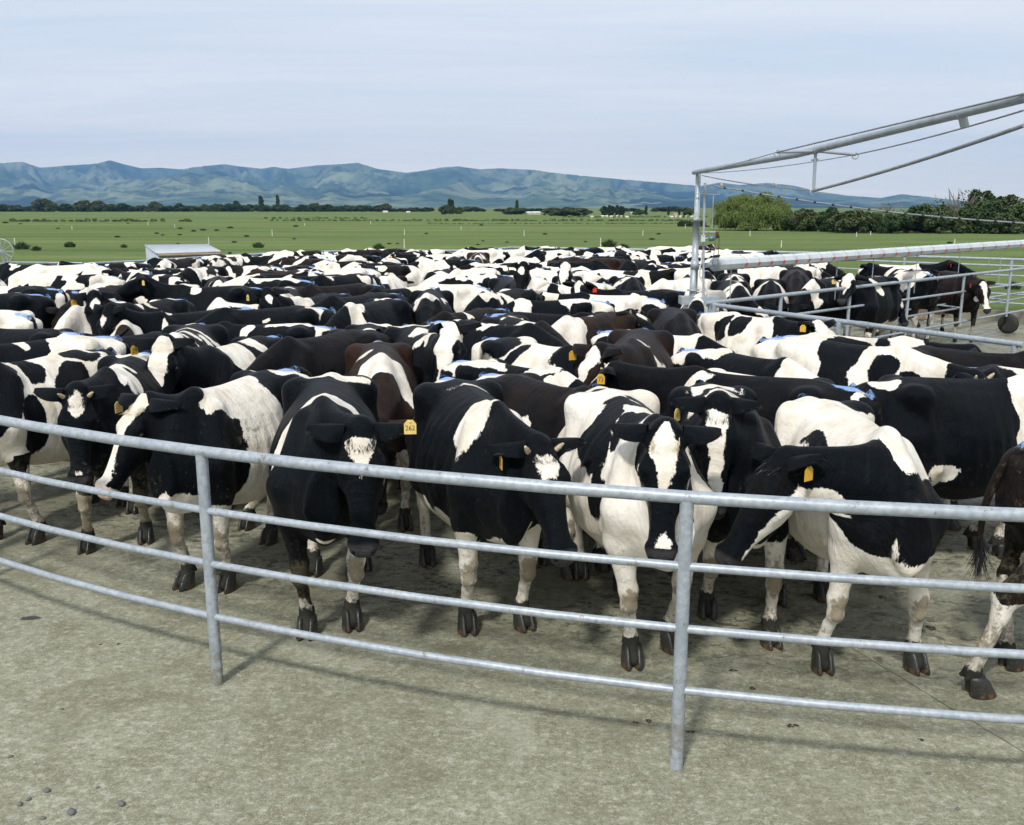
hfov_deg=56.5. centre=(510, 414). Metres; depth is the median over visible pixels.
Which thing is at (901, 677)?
slab joint
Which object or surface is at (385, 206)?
tree
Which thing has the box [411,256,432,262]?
dairy cow
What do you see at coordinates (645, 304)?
dairy cow
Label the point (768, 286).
dairy cow
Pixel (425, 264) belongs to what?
dairy cow
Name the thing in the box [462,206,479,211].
tree
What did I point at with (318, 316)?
dairy cow
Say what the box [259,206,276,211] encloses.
tree
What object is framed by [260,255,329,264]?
dairy cow
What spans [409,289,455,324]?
dairy cow
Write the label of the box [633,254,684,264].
dairy cow
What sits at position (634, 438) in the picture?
dairy cow
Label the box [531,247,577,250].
dairy cow
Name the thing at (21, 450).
dairy cow
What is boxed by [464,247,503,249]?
dairy cow
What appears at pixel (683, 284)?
dairy cow
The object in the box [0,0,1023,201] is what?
sky
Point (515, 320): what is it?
dairy cow
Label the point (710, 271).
dairy cow
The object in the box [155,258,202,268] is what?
dairy cow
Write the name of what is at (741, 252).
dairy cow
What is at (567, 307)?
dairy cow
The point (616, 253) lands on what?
dairy cow
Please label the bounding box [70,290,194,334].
dairy cow
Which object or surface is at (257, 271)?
dairy cow
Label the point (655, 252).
dairy cow
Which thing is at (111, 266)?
dairy cow
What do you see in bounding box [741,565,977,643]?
slab joint
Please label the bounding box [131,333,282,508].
dairy cow
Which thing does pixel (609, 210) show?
tree
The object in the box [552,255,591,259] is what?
dairy cow
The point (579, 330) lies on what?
dairy cow
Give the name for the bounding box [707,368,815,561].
dairy cow
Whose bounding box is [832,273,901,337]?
dairy cow
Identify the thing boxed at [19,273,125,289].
dairy cow
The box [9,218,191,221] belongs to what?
hedgerow
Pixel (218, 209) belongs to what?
tree
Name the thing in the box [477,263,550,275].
dairy cow
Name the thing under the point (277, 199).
tree
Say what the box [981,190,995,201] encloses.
tree
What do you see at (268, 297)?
dairy cow
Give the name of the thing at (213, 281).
dairy cow
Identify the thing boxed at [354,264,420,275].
dairy cow
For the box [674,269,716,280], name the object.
dairy cow
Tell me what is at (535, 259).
dairy cow
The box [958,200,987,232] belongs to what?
tree
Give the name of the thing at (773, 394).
dairy cow
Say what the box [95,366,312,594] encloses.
dairy cow
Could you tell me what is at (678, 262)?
dairy cow
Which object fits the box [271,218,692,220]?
hedgerow
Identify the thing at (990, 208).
tree
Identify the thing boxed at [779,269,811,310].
dairy cow
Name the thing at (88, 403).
dairy cow
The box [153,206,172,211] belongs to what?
tree
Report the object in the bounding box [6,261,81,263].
field gate
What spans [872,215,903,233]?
tree
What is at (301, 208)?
tree
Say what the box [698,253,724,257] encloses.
dairy cow
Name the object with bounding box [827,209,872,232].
tree
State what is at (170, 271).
dairy cow
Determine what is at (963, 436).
dairy cow
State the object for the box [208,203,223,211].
tree
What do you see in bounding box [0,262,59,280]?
dairy cow
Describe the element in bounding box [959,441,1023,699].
dairy cow
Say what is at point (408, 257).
dairy cow
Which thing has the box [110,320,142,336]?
dairy cow
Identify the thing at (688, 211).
tree
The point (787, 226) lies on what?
tree
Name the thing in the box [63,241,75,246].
rush clump
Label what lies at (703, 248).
drive mast
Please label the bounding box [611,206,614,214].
tree
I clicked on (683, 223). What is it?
hedgerow
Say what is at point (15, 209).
tree
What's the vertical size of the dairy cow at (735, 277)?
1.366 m
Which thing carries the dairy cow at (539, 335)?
on the concrete yard
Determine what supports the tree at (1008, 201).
on the pasture
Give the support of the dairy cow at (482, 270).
on the concrete yard
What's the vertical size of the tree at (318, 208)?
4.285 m
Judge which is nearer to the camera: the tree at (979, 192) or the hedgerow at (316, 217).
the tree at (979, 192)
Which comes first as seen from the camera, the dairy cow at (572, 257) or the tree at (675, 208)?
the dairy cow at (572, 257)
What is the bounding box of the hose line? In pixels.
[710,183,1023,223]
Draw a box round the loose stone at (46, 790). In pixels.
[42,788,50,792]
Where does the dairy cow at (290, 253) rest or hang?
on the concrete yard
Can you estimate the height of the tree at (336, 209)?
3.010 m
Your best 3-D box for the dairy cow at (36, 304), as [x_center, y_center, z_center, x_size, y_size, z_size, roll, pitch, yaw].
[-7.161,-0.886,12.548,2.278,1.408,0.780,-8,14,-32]
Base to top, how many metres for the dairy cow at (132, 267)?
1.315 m
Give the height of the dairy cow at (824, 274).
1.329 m
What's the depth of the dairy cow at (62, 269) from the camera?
18.30 m
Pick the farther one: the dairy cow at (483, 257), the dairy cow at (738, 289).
the dairy cow at (483, 257)
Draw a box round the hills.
[0,160,966,207]
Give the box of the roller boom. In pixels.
[705,240,1023,303]
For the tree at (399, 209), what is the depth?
570.88 m
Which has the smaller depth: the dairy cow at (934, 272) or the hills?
the dairy cow at (934, 272)
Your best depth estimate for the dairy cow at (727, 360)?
7.91 m
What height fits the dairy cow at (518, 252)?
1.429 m
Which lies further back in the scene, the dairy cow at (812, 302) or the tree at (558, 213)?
the tree at (558, 213)
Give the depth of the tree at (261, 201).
573.32 m
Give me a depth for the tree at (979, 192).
96.98 m
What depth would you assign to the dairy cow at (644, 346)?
7.81 m
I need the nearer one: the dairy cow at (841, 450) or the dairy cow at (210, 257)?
the dairy cow at (841, 450)
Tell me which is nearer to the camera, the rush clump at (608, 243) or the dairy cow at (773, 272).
the dairy cow at (773, 272)
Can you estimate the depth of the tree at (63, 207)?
570.18 m
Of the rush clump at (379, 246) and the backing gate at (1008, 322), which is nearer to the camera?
the backing gate at (1008, 322)
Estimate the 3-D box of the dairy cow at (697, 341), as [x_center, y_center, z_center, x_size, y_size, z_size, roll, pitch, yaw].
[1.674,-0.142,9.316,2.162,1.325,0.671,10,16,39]
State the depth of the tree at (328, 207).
571.19 m
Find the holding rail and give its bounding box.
[712,303,1023,352]
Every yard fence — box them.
[0,415,1023,770]
[88,250,457,263]
[501,246,1023,306]
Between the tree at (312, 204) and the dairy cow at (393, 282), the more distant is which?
the tree at (312, 204)
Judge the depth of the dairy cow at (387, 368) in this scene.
7.37 m
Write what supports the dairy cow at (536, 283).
on the concrete yard
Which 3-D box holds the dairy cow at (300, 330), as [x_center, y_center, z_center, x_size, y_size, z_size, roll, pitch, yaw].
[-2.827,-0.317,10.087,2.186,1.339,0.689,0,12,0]
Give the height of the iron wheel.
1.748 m
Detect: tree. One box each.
[0,204,17,211]
[7,206,27,211]
[23,206,31,211]
[31,198,58,211]
[57,203,73,211]
[72,200,90,211]
[85,200,106,211]
[104,204,113,211]
[109,203,135,211]
[133,205,149,211]
[148,201,162,211]
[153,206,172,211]
[165,203,183,211]
[170,205,196,211]
[188,206,204,211]
[199,204,209,211]
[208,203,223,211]
[213,206,226,211]
[224,200,241,211]
[243,204,259,211]
[257,205,268,211]
[258,195,264,206]
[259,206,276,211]
[268,204,288,211]
[276,195,279,210]
[279,206,293,211]
[294,204,315,211]
[308,203,319,211]
[312,205,325,211]
[322,204,337,211]
[326,207,345,211]
[337,205,347,211]
[342,205,353,211]
[353,205,370,211]
[361,206,380,211]
[374,205,387,211]
[381,203,391,211]
[386,208,406,211]
[423,207,434,211]
[438,204,452,213]
[447,198,452,213]
[453,207,464,213]
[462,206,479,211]
[469,207,485,211]
[502,207,525,213]
[542,208,556,214]
[548,209,570,215]
[556,207,592,215]
[601,206,604,214]
[607,205,610,214]
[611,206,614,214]
[614,205,618,214]
[625,208,639,211]
[632,210,644,214]
[650,207,672,211]
[669,206,683,211]
[683,209,693,214]
[710,191,793,229]
[772,215,794,230]
[785,208,819,231]
[803,211,825,230]
[819,207,853,231]
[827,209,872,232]
[860,211,882,231]
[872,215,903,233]
[873,202,906,217]
[885,205,934,232]
[911,203,948,231]
[922,210,966,232]
[930,188,985,230]
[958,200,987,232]
[966,189,983,203]
[966,200,1011,233]
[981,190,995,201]
[983,212,1023,233]
[995,194,1023,211]
[1008,203,1023,232]
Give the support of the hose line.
attached to the drive mast
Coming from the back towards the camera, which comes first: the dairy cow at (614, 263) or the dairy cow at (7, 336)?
the dairy cow at (614, 263)
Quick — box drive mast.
[695,183,720,296]
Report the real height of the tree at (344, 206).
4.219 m
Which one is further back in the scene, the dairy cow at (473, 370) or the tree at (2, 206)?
the tree at (2, 206)
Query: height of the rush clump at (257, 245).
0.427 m
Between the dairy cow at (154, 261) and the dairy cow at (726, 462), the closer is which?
the dairy cow at (726, 462)
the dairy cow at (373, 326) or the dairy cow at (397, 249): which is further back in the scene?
the dairy cow at (397, 249)
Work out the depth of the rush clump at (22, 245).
58.50 m
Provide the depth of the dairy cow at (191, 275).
17.84 m
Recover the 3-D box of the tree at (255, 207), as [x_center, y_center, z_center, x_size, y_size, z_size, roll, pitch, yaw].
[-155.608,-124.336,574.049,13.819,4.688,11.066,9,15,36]
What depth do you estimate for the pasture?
87.33 m
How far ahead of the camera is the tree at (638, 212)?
325.36 m
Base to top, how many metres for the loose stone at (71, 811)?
0.023 m
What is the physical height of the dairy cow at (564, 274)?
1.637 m
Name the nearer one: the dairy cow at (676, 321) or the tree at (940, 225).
the dairy cow at (676, 321)
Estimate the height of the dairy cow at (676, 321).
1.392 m
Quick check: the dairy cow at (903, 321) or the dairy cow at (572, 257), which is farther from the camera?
the dairy cow at (572, 257)
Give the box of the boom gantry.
[678,93,1023,304]
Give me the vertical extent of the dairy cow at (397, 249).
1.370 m
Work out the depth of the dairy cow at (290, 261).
21.84 m
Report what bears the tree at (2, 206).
on the pasture
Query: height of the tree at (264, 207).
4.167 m
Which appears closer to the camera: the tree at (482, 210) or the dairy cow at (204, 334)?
the dairy cow at (204, 334)
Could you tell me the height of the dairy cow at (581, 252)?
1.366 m
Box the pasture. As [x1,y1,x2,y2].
[0,208,1023,310]
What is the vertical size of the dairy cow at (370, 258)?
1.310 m
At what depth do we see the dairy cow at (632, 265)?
20.05 m
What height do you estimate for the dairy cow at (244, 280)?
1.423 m
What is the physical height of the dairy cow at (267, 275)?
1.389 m
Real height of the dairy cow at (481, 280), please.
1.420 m
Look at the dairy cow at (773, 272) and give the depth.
18.63 m
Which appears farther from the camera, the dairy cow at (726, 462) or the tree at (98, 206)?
the tree at (98, 206)
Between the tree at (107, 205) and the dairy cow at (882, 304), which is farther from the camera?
the tree at (107, 205)
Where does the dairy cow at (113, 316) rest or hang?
on the concrete yard
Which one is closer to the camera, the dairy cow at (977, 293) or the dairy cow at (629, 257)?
the dairy cow at (977, 293)
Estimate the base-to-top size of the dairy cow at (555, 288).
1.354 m
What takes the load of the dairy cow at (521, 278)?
on the concrete yard
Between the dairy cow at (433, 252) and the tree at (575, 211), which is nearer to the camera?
the dairy cow at (433, 252)
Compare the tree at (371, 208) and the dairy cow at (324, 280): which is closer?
the dairy cow at (324, 280)
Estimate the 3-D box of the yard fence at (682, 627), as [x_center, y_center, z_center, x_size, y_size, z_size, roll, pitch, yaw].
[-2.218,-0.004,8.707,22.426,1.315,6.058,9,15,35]
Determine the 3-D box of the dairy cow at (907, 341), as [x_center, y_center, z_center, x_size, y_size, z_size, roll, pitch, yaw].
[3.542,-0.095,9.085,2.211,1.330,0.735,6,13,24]
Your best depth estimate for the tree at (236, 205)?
566.17 m
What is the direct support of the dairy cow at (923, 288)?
on the concrete yard
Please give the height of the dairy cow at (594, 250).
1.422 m
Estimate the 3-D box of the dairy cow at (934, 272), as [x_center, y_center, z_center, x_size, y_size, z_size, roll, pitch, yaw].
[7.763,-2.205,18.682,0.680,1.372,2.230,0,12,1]
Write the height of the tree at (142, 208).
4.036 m
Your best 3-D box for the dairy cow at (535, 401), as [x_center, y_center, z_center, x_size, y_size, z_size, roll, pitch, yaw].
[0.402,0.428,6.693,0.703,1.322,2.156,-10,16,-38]
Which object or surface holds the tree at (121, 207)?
on the pasture
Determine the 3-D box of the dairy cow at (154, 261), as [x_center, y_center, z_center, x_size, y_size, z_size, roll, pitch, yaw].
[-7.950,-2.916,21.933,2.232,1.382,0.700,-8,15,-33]
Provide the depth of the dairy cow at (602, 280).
16.40 m
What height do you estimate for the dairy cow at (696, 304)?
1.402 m
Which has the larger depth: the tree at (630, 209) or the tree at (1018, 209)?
the tree at (630, 209)
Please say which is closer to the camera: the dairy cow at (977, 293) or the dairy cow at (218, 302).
the dairy cow at (218, 302)
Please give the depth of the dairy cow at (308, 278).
16.26 m
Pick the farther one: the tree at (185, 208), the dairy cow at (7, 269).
the tree at (185, 208)
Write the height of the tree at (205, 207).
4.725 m
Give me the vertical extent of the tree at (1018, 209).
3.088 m
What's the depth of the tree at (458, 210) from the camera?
375.39 m
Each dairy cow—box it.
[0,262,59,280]
[0,286,69,328]
[0,292,56,328]
[0,310,42,328]
[0,328,128,461]
[0,335,130,478]
[0,347,128,545]
[3,271,66,285]
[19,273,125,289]
[22,264,110,274]
[33,350,177,554]
[45,284,138,328]
[54,300,125,333]
[57,261,152,269]
[58,289,80,295]
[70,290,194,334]
[77,268,152,275]
[89,283,147,303]
[93,302,254,335]
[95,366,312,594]
[101,268,189,284]
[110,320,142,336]
[116,274,261,311]
[121,331,160,353]
[124,266,174,269]
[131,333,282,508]
[138,268,185,274]
[144,257,209,267]
[146,284,199,302]
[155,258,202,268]
[161,322,227,392]
[178,266,228,286]
[194,305,336,325]
[199,253,253,260]
[201,276,233,286]
[207,257,244,265]
[207,297,257,309]
[210,255,271,265]
[215,275,317,288]
[216,321,336,343]
[223,264,284,277]
[236,271,317,277]
[244,287,351,308]
[245,269,323,275]
[246,328,391,376]
[258,250,303,255]
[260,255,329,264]
[265,257,334,265]
[266,370,415,641]
[267,269,309,270]
[270,250,334,255]
[271,286,303,297]
[272,263,314,269]
[283,274,339,280]
[298,283,385,297]
[309,267,380,277]
[309,273,380,285]
[311,292,409,310]
[312,260,376,268]
[314,254,366,261]
[324,298,415,328]
[334,248,391,258]
[335,254,381,262]
[341,262,404,268]
[344,339,417,531]
[345,322,391,332]
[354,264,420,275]
[364,248,407,252]
[367,286,440,300]
[375,251,426,261]
[379,275,407,288]
[380,258,407,264]
[384,320,481,459]
[389,252,463,263]
[405,267,449,286]
[405,374,585,637]
[406,249,450,254]
[406,258,479,269]
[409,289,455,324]
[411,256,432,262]
[418,281,493,311]
[419,272,512,287]
[421,269,452,282]
[421,308,509,325]
[426,319,564,360]
[440,359,588,539]
[442,256,465,259]
[449,267,500,274]
[450,262,509,269]
[452,249,509,263]
[463,288,540,311]
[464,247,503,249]
[467,247,532,256]
[467,252,490,263]
[471,336,584,375]
[473,372,612,580]
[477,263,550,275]
[478,273,548,290]
[480,315,569,344]
[482,308,655,329]
[488,261,541,292]
[500,298,613,314]
[503,258,535,263]
[510,256,540,262]
[519,246,559,250]
[525,250,575,261]
[530,268,602,283]
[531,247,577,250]
[535,282,615,293]
[537,292,667,316]
[538,260,612,269]
[543,266,589,270]
[547,257,624,269]
[550,249,592,255]
[551,261,582,284]
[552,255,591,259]
[552,311,636,345]
[557,383,722,671]
[559,255,609,259]
[562,280,684,307]
[569,327,674,385]
[580,255,636,260]
[583,246,628,253]
[587,268,676,288]
[589,359,882,581]
[590,329,726,354]
[592,251,646,255]
[596,278,609,283]
[607,248,675,254]
[609,275,645,290]
[618,259,655,270]
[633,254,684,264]
[640,263,690,270]
[644,244,715,252]
[646,278,712,291]
[647,307,701,335]
[658,262,716,274]
[661,261,707,264]
[663,252,698,258]
[667,379,788,650]
[671,347,817,377]
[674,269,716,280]
[680,249,726,253]
[680,289,727,314]
[683,256,711,261]
[697,311,836,355]
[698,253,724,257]
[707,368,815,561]
[709,250,778,257]
[710,280,770,317]
[713,267,772,287]
[714,393,948,676]
[718,273,752,294]
[723,249,757,252]
[723,252,761,253]
[750,336,999,385]
[751,266,820,291]
[752,278,788,318]
[775,332,981,351]
[779,264,833,278]
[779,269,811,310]
[785,277,843,327]
[792,262,846,276]
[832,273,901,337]
[843,275,908,335]
[848,373,1023,559]
[858,260,976,326]
[859,262,937,340]
[895,267,940,337]
[911,345,1023,368]
[926,271,995,342]
[941,364,1023,530]
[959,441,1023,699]
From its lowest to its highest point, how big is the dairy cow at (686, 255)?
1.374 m
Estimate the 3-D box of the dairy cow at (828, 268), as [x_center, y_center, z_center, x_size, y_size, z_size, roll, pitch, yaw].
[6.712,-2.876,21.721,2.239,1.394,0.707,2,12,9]
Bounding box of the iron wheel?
[0,239,13,263]
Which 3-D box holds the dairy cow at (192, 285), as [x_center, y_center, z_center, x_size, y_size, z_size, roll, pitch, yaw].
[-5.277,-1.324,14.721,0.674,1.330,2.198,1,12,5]
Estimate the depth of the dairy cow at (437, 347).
8.32 m
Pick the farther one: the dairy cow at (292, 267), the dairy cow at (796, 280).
the dairy cow at (292, 267)
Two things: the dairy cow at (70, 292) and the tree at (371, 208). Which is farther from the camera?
the tree at (371, 208)
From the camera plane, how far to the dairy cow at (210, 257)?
23.50 m
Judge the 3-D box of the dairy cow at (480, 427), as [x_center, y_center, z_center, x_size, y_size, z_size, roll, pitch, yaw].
[-0.140,0.553,5.853,0.991,1.436,2.049,-1,12,-6]
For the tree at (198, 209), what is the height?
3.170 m
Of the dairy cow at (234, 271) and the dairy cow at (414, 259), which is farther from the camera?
the dairy cow at (414, 259)
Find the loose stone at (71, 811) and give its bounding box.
[67,808,75,815]
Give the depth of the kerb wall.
21.64 m
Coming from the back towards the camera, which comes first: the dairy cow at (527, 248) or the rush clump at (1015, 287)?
the rush clump at (1015, 287)
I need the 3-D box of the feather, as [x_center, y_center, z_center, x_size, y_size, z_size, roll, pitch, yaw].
[-2.980,1.264,5.921,0.125,0.012,0.042,0,12,0]
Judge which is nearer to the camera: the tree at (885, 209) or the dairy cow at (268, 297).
the dairy cow at (268, 297)
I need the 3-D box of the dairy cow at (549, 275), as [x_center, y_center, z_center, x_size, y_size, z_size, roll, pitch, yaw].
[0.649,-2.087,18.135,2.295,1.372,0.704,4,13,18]
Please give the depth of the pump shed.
31.54 m
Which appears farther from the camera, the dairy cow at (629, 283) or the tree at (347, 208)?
the tree at (347, 208)
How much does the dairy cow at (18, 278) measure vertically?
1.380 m
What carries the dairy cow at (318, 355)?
on the concrete yard
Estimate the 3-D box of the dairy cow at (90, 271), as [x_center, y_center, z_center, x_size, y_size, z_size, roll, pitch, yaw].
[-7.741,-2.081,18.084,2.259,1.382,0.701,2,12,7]
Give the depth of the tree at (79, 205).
552.26 m
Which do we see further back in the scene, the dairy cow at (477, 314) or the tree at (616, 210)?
the tree at (616, 210)
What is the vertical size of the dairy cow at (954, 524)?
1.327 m
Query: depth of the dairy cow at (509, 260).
21.93 m
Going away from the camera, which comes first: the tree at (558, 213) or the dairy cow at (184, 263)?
the dairy cow at (184, 263)
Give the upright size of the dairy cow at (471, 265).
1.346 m
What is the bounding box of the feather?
[20,616,40,619]
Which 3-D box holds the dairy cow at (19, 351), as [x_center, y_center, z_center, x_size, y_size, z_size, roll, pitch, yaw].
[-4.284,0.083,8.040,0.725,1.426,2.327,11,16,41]
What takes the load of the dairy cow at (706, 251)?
on the concrete yard
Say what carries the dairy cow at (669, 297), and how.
on the concrete yard
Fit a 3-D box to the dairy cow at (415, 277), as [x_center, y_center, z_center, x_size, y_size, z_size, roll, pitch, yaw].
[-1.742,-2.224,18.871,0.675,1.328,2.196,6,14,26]
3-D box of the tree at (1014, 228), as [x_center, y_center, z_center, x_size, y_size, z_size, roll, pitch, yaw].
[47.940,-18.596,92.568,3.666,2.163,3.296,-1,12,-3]
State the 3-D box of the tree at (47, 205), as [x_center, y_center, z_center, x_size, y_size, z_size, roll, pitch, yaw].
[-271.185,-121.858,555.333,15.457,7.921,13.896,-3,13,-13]
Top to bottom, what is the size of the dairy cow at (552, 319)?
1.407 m
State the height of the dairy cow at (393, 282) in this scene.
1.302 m
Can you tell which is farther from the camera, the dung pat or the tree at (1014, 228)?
the tree at (1014, 228)
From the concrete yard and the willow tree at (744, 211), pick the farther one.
the willow tree at (744, 211)
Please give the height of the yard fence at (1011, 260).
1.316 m
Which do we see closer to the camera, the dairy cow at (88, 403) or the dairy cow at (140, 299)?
the dairy cow at (88, 403)
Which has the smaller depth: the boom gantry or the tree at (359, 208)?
the boom gantry
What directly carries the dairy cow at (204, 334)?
on the concrete yard
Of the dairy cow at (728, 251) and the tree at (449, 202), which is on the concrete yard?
the dairy cow at (728, 251)
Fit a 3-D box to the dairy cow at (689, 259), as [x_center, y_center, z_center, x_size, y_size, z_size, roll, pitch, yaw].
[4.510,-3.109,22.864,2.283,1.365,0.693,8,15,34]
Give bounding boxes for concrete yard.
[0,317,1023,824]
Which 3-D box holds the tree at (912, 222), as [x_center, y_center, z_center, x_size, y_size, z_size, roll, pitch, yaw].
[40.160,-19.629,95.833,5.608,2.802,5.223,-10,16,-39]
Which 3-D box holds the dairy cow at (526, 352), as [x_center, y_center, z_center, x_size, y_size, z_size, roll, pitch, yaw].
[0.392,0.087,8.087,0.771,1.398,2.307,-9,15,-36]
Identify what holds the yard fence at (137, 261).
on the concrete yard
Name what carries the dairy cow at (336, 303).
on the concrete yard
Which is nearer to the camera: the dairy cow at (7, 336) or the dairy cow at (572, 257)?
the dairy cow at (7, 336)
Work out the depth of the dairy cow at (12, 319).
10.69 m
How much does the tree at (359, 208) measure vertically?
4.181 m
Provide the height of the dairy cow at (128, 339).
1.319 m
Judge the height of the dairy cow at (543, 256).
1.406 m
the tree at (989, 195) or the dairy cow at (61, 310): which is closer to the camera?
the dairy cow at (61, 310)
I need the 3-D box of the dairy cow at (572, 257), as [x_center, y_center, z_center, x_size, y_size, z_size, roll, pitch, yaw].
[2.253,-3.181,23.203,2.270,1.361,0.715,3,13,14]
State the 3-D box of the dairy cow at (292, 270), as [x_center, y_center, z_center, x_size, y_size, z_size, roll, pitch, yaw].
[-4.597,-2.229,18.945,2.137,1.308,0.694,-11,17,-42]
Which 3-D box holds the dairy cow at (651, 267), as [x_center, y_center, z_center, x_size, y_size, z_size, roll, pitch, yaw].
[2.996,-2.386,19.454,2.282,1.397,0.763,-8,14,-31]
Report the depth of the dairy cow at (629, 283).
15.42 m
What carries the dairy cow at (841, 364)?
on the concrete yard
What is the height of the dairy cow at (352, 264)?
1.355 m
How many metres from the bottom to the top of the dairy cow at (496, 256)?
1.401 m
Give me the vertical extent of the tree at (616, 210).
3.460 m
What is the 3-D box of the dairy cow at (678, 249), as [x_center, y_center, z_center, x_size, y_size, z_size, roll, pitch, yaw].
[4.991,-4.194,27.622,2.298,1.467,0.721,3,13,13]
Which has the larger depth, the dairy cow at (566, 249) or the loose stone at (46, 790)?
the dairy cow at (566, 249)
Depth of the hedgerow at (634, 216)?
244.70 m
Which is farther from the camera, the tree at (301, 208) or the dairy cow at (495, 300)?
the tree at (301, 208)
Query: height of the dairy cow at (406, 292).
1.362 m
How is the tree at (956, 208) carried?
on the pasture
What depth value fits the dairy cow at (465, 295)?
14.92 m
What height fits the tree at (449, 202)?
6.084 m
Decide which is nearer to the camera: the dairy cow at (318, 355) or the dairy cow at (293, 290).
the dairy cow at (318, 355)
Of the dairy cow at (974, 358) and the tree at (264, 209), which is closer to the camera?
the dairy cow at (974, 358)
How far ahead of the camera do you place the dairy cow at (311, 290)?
14.00 m
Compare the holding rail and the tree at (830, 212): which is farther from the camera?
the tree at (830, 212)
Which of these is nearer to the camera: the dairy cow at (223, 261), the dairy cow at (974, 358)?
the dairy cow at (974, 358)
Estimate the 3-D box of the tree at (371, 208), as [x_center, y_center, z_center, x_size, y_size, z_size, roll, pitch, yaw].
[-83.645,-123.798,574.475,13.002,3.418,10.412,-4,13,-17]
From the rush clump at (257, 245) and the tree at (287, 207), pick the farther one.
the tree at (287, 207)
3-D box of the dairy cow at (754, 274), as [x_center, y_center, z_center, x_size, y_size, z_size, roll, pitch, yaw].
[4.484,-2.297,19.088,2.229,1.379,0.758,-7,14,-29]
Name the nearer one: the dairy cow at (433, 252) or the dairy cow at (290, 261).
the dairy cow at (290, 261)
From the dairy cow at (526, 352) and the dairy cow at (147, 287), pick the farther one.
the dairy cow at (147, 287)
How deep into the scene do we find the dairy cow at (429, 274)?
17.76 m
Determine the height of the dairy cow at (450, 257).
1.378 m
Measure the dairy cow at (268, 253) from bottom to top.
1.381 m
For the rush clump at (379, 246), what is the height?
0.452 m
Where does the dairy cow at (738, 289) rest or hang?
on the concrete yard
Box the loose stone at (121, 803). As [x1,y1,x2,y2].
[118,800,124,806]
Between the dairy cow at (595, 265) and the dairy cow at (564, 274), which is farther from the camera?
the dairy cow at (595, 265)
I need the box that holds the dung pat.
[925,625,935,630]
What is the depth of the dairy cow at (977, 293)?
17.77 m
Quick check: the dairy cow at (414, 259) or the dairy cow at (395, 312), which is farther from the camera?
the dairy cow at (414, 259)
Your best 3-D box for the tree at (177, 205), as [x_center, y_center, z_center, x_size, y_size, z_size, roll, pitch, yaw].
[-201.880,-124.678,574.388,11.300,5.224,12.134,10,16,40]
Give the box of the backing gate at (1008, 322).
[704,267,1023,337]
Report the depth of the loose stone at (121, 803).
4.07 m
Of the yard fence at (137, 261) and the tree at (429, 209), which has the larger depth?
the tree at (429, 209)
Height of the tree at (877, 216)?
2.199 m
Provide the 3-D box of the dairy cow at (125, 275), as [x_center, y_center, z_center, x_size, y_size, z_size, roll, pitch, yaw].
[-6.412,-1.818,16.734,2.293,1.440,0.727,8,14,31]
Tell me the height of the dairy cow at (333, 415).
1.464 m
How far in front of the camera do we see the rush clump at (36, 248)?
56.57 m
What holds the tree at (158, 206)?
on the pasture
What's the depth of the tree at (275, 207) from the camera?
570.84 m
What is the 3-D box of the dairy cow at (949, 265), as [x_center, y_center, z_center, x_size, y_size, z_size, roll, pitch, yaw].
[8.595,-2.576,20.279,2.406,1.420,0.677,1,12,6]
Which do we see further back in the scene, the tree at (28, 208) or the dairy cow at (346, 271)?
the tree at (28, 208)
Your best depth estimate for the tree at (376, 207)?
571.88 m
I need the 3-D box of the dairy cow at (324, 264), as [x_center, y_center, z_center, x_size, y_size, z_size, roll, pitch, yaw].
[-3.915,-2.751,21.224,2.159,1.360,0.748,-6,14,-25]
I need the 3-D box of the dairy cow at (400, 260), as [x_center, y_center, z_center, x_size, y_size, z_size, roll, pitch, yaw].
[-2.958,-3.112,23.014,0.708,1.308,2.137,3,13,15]
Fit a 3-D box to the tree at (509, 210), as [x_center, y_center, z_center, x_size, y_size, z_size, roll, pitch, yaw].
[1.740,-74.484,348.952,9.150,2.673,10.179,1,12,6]
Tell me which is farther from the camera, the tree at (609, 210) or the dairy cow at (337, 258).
the tree at (609, 210)
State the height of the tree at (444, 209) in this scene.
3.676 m
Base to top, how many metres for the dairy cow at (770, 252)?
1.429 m
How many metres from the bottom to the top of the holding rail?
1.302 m
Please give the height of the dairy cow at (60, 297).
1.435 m
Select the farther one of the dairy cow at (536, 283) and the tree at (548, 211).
the tree at (548, 211)
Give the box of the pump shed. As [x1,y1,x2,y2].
[145,244,221,259]
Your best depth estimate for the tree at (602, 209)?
305.23 m
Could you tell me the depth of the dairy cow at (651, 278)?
17.96 m
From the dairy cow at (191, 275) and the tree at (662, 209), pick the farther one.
the tree at (662, 209)
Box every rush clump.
[12,241,31,248]
[30,245,41,250]
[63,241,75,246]
[252,241,263,247]
[373,243,385,248]
[601,240,616,246]
[1003,280,1021,288]
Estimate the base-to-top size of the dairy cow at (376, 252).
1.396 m
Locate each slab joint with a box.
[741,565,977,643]
[743,581,1021,750]
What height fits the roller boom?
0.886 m
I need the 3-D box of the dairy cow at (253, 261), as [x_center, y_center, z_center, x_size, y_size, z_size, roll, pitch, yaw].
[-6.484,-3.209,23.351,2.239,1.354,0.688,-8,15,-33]
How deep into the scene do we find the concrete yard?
4.92 m
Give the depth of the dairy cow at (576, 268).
19.22 m
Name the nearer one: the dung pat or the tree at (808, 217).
the dung pat
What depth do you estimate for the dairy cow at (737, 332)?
10.44 m
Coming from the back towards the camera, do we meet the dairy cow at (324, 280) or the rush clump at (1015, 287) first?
the rush clump at (1015, 287)
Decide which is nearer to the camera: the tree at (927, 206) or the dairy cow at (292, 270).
the dairy cow at (292, 270)
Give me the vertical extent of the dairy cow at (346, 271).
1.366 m
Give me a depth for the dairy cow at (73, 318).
11.27 m
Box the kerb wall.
[934,309,1023,321]
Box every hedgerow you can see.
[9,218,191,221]
[263,216,367,218]
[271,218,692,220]
[563,215,707,216]
[677,220,706,226]
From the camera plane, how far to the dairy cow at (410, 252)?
25.43 m
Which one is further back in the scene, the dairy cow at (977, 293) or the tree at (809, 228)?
the tree at (809, 228)

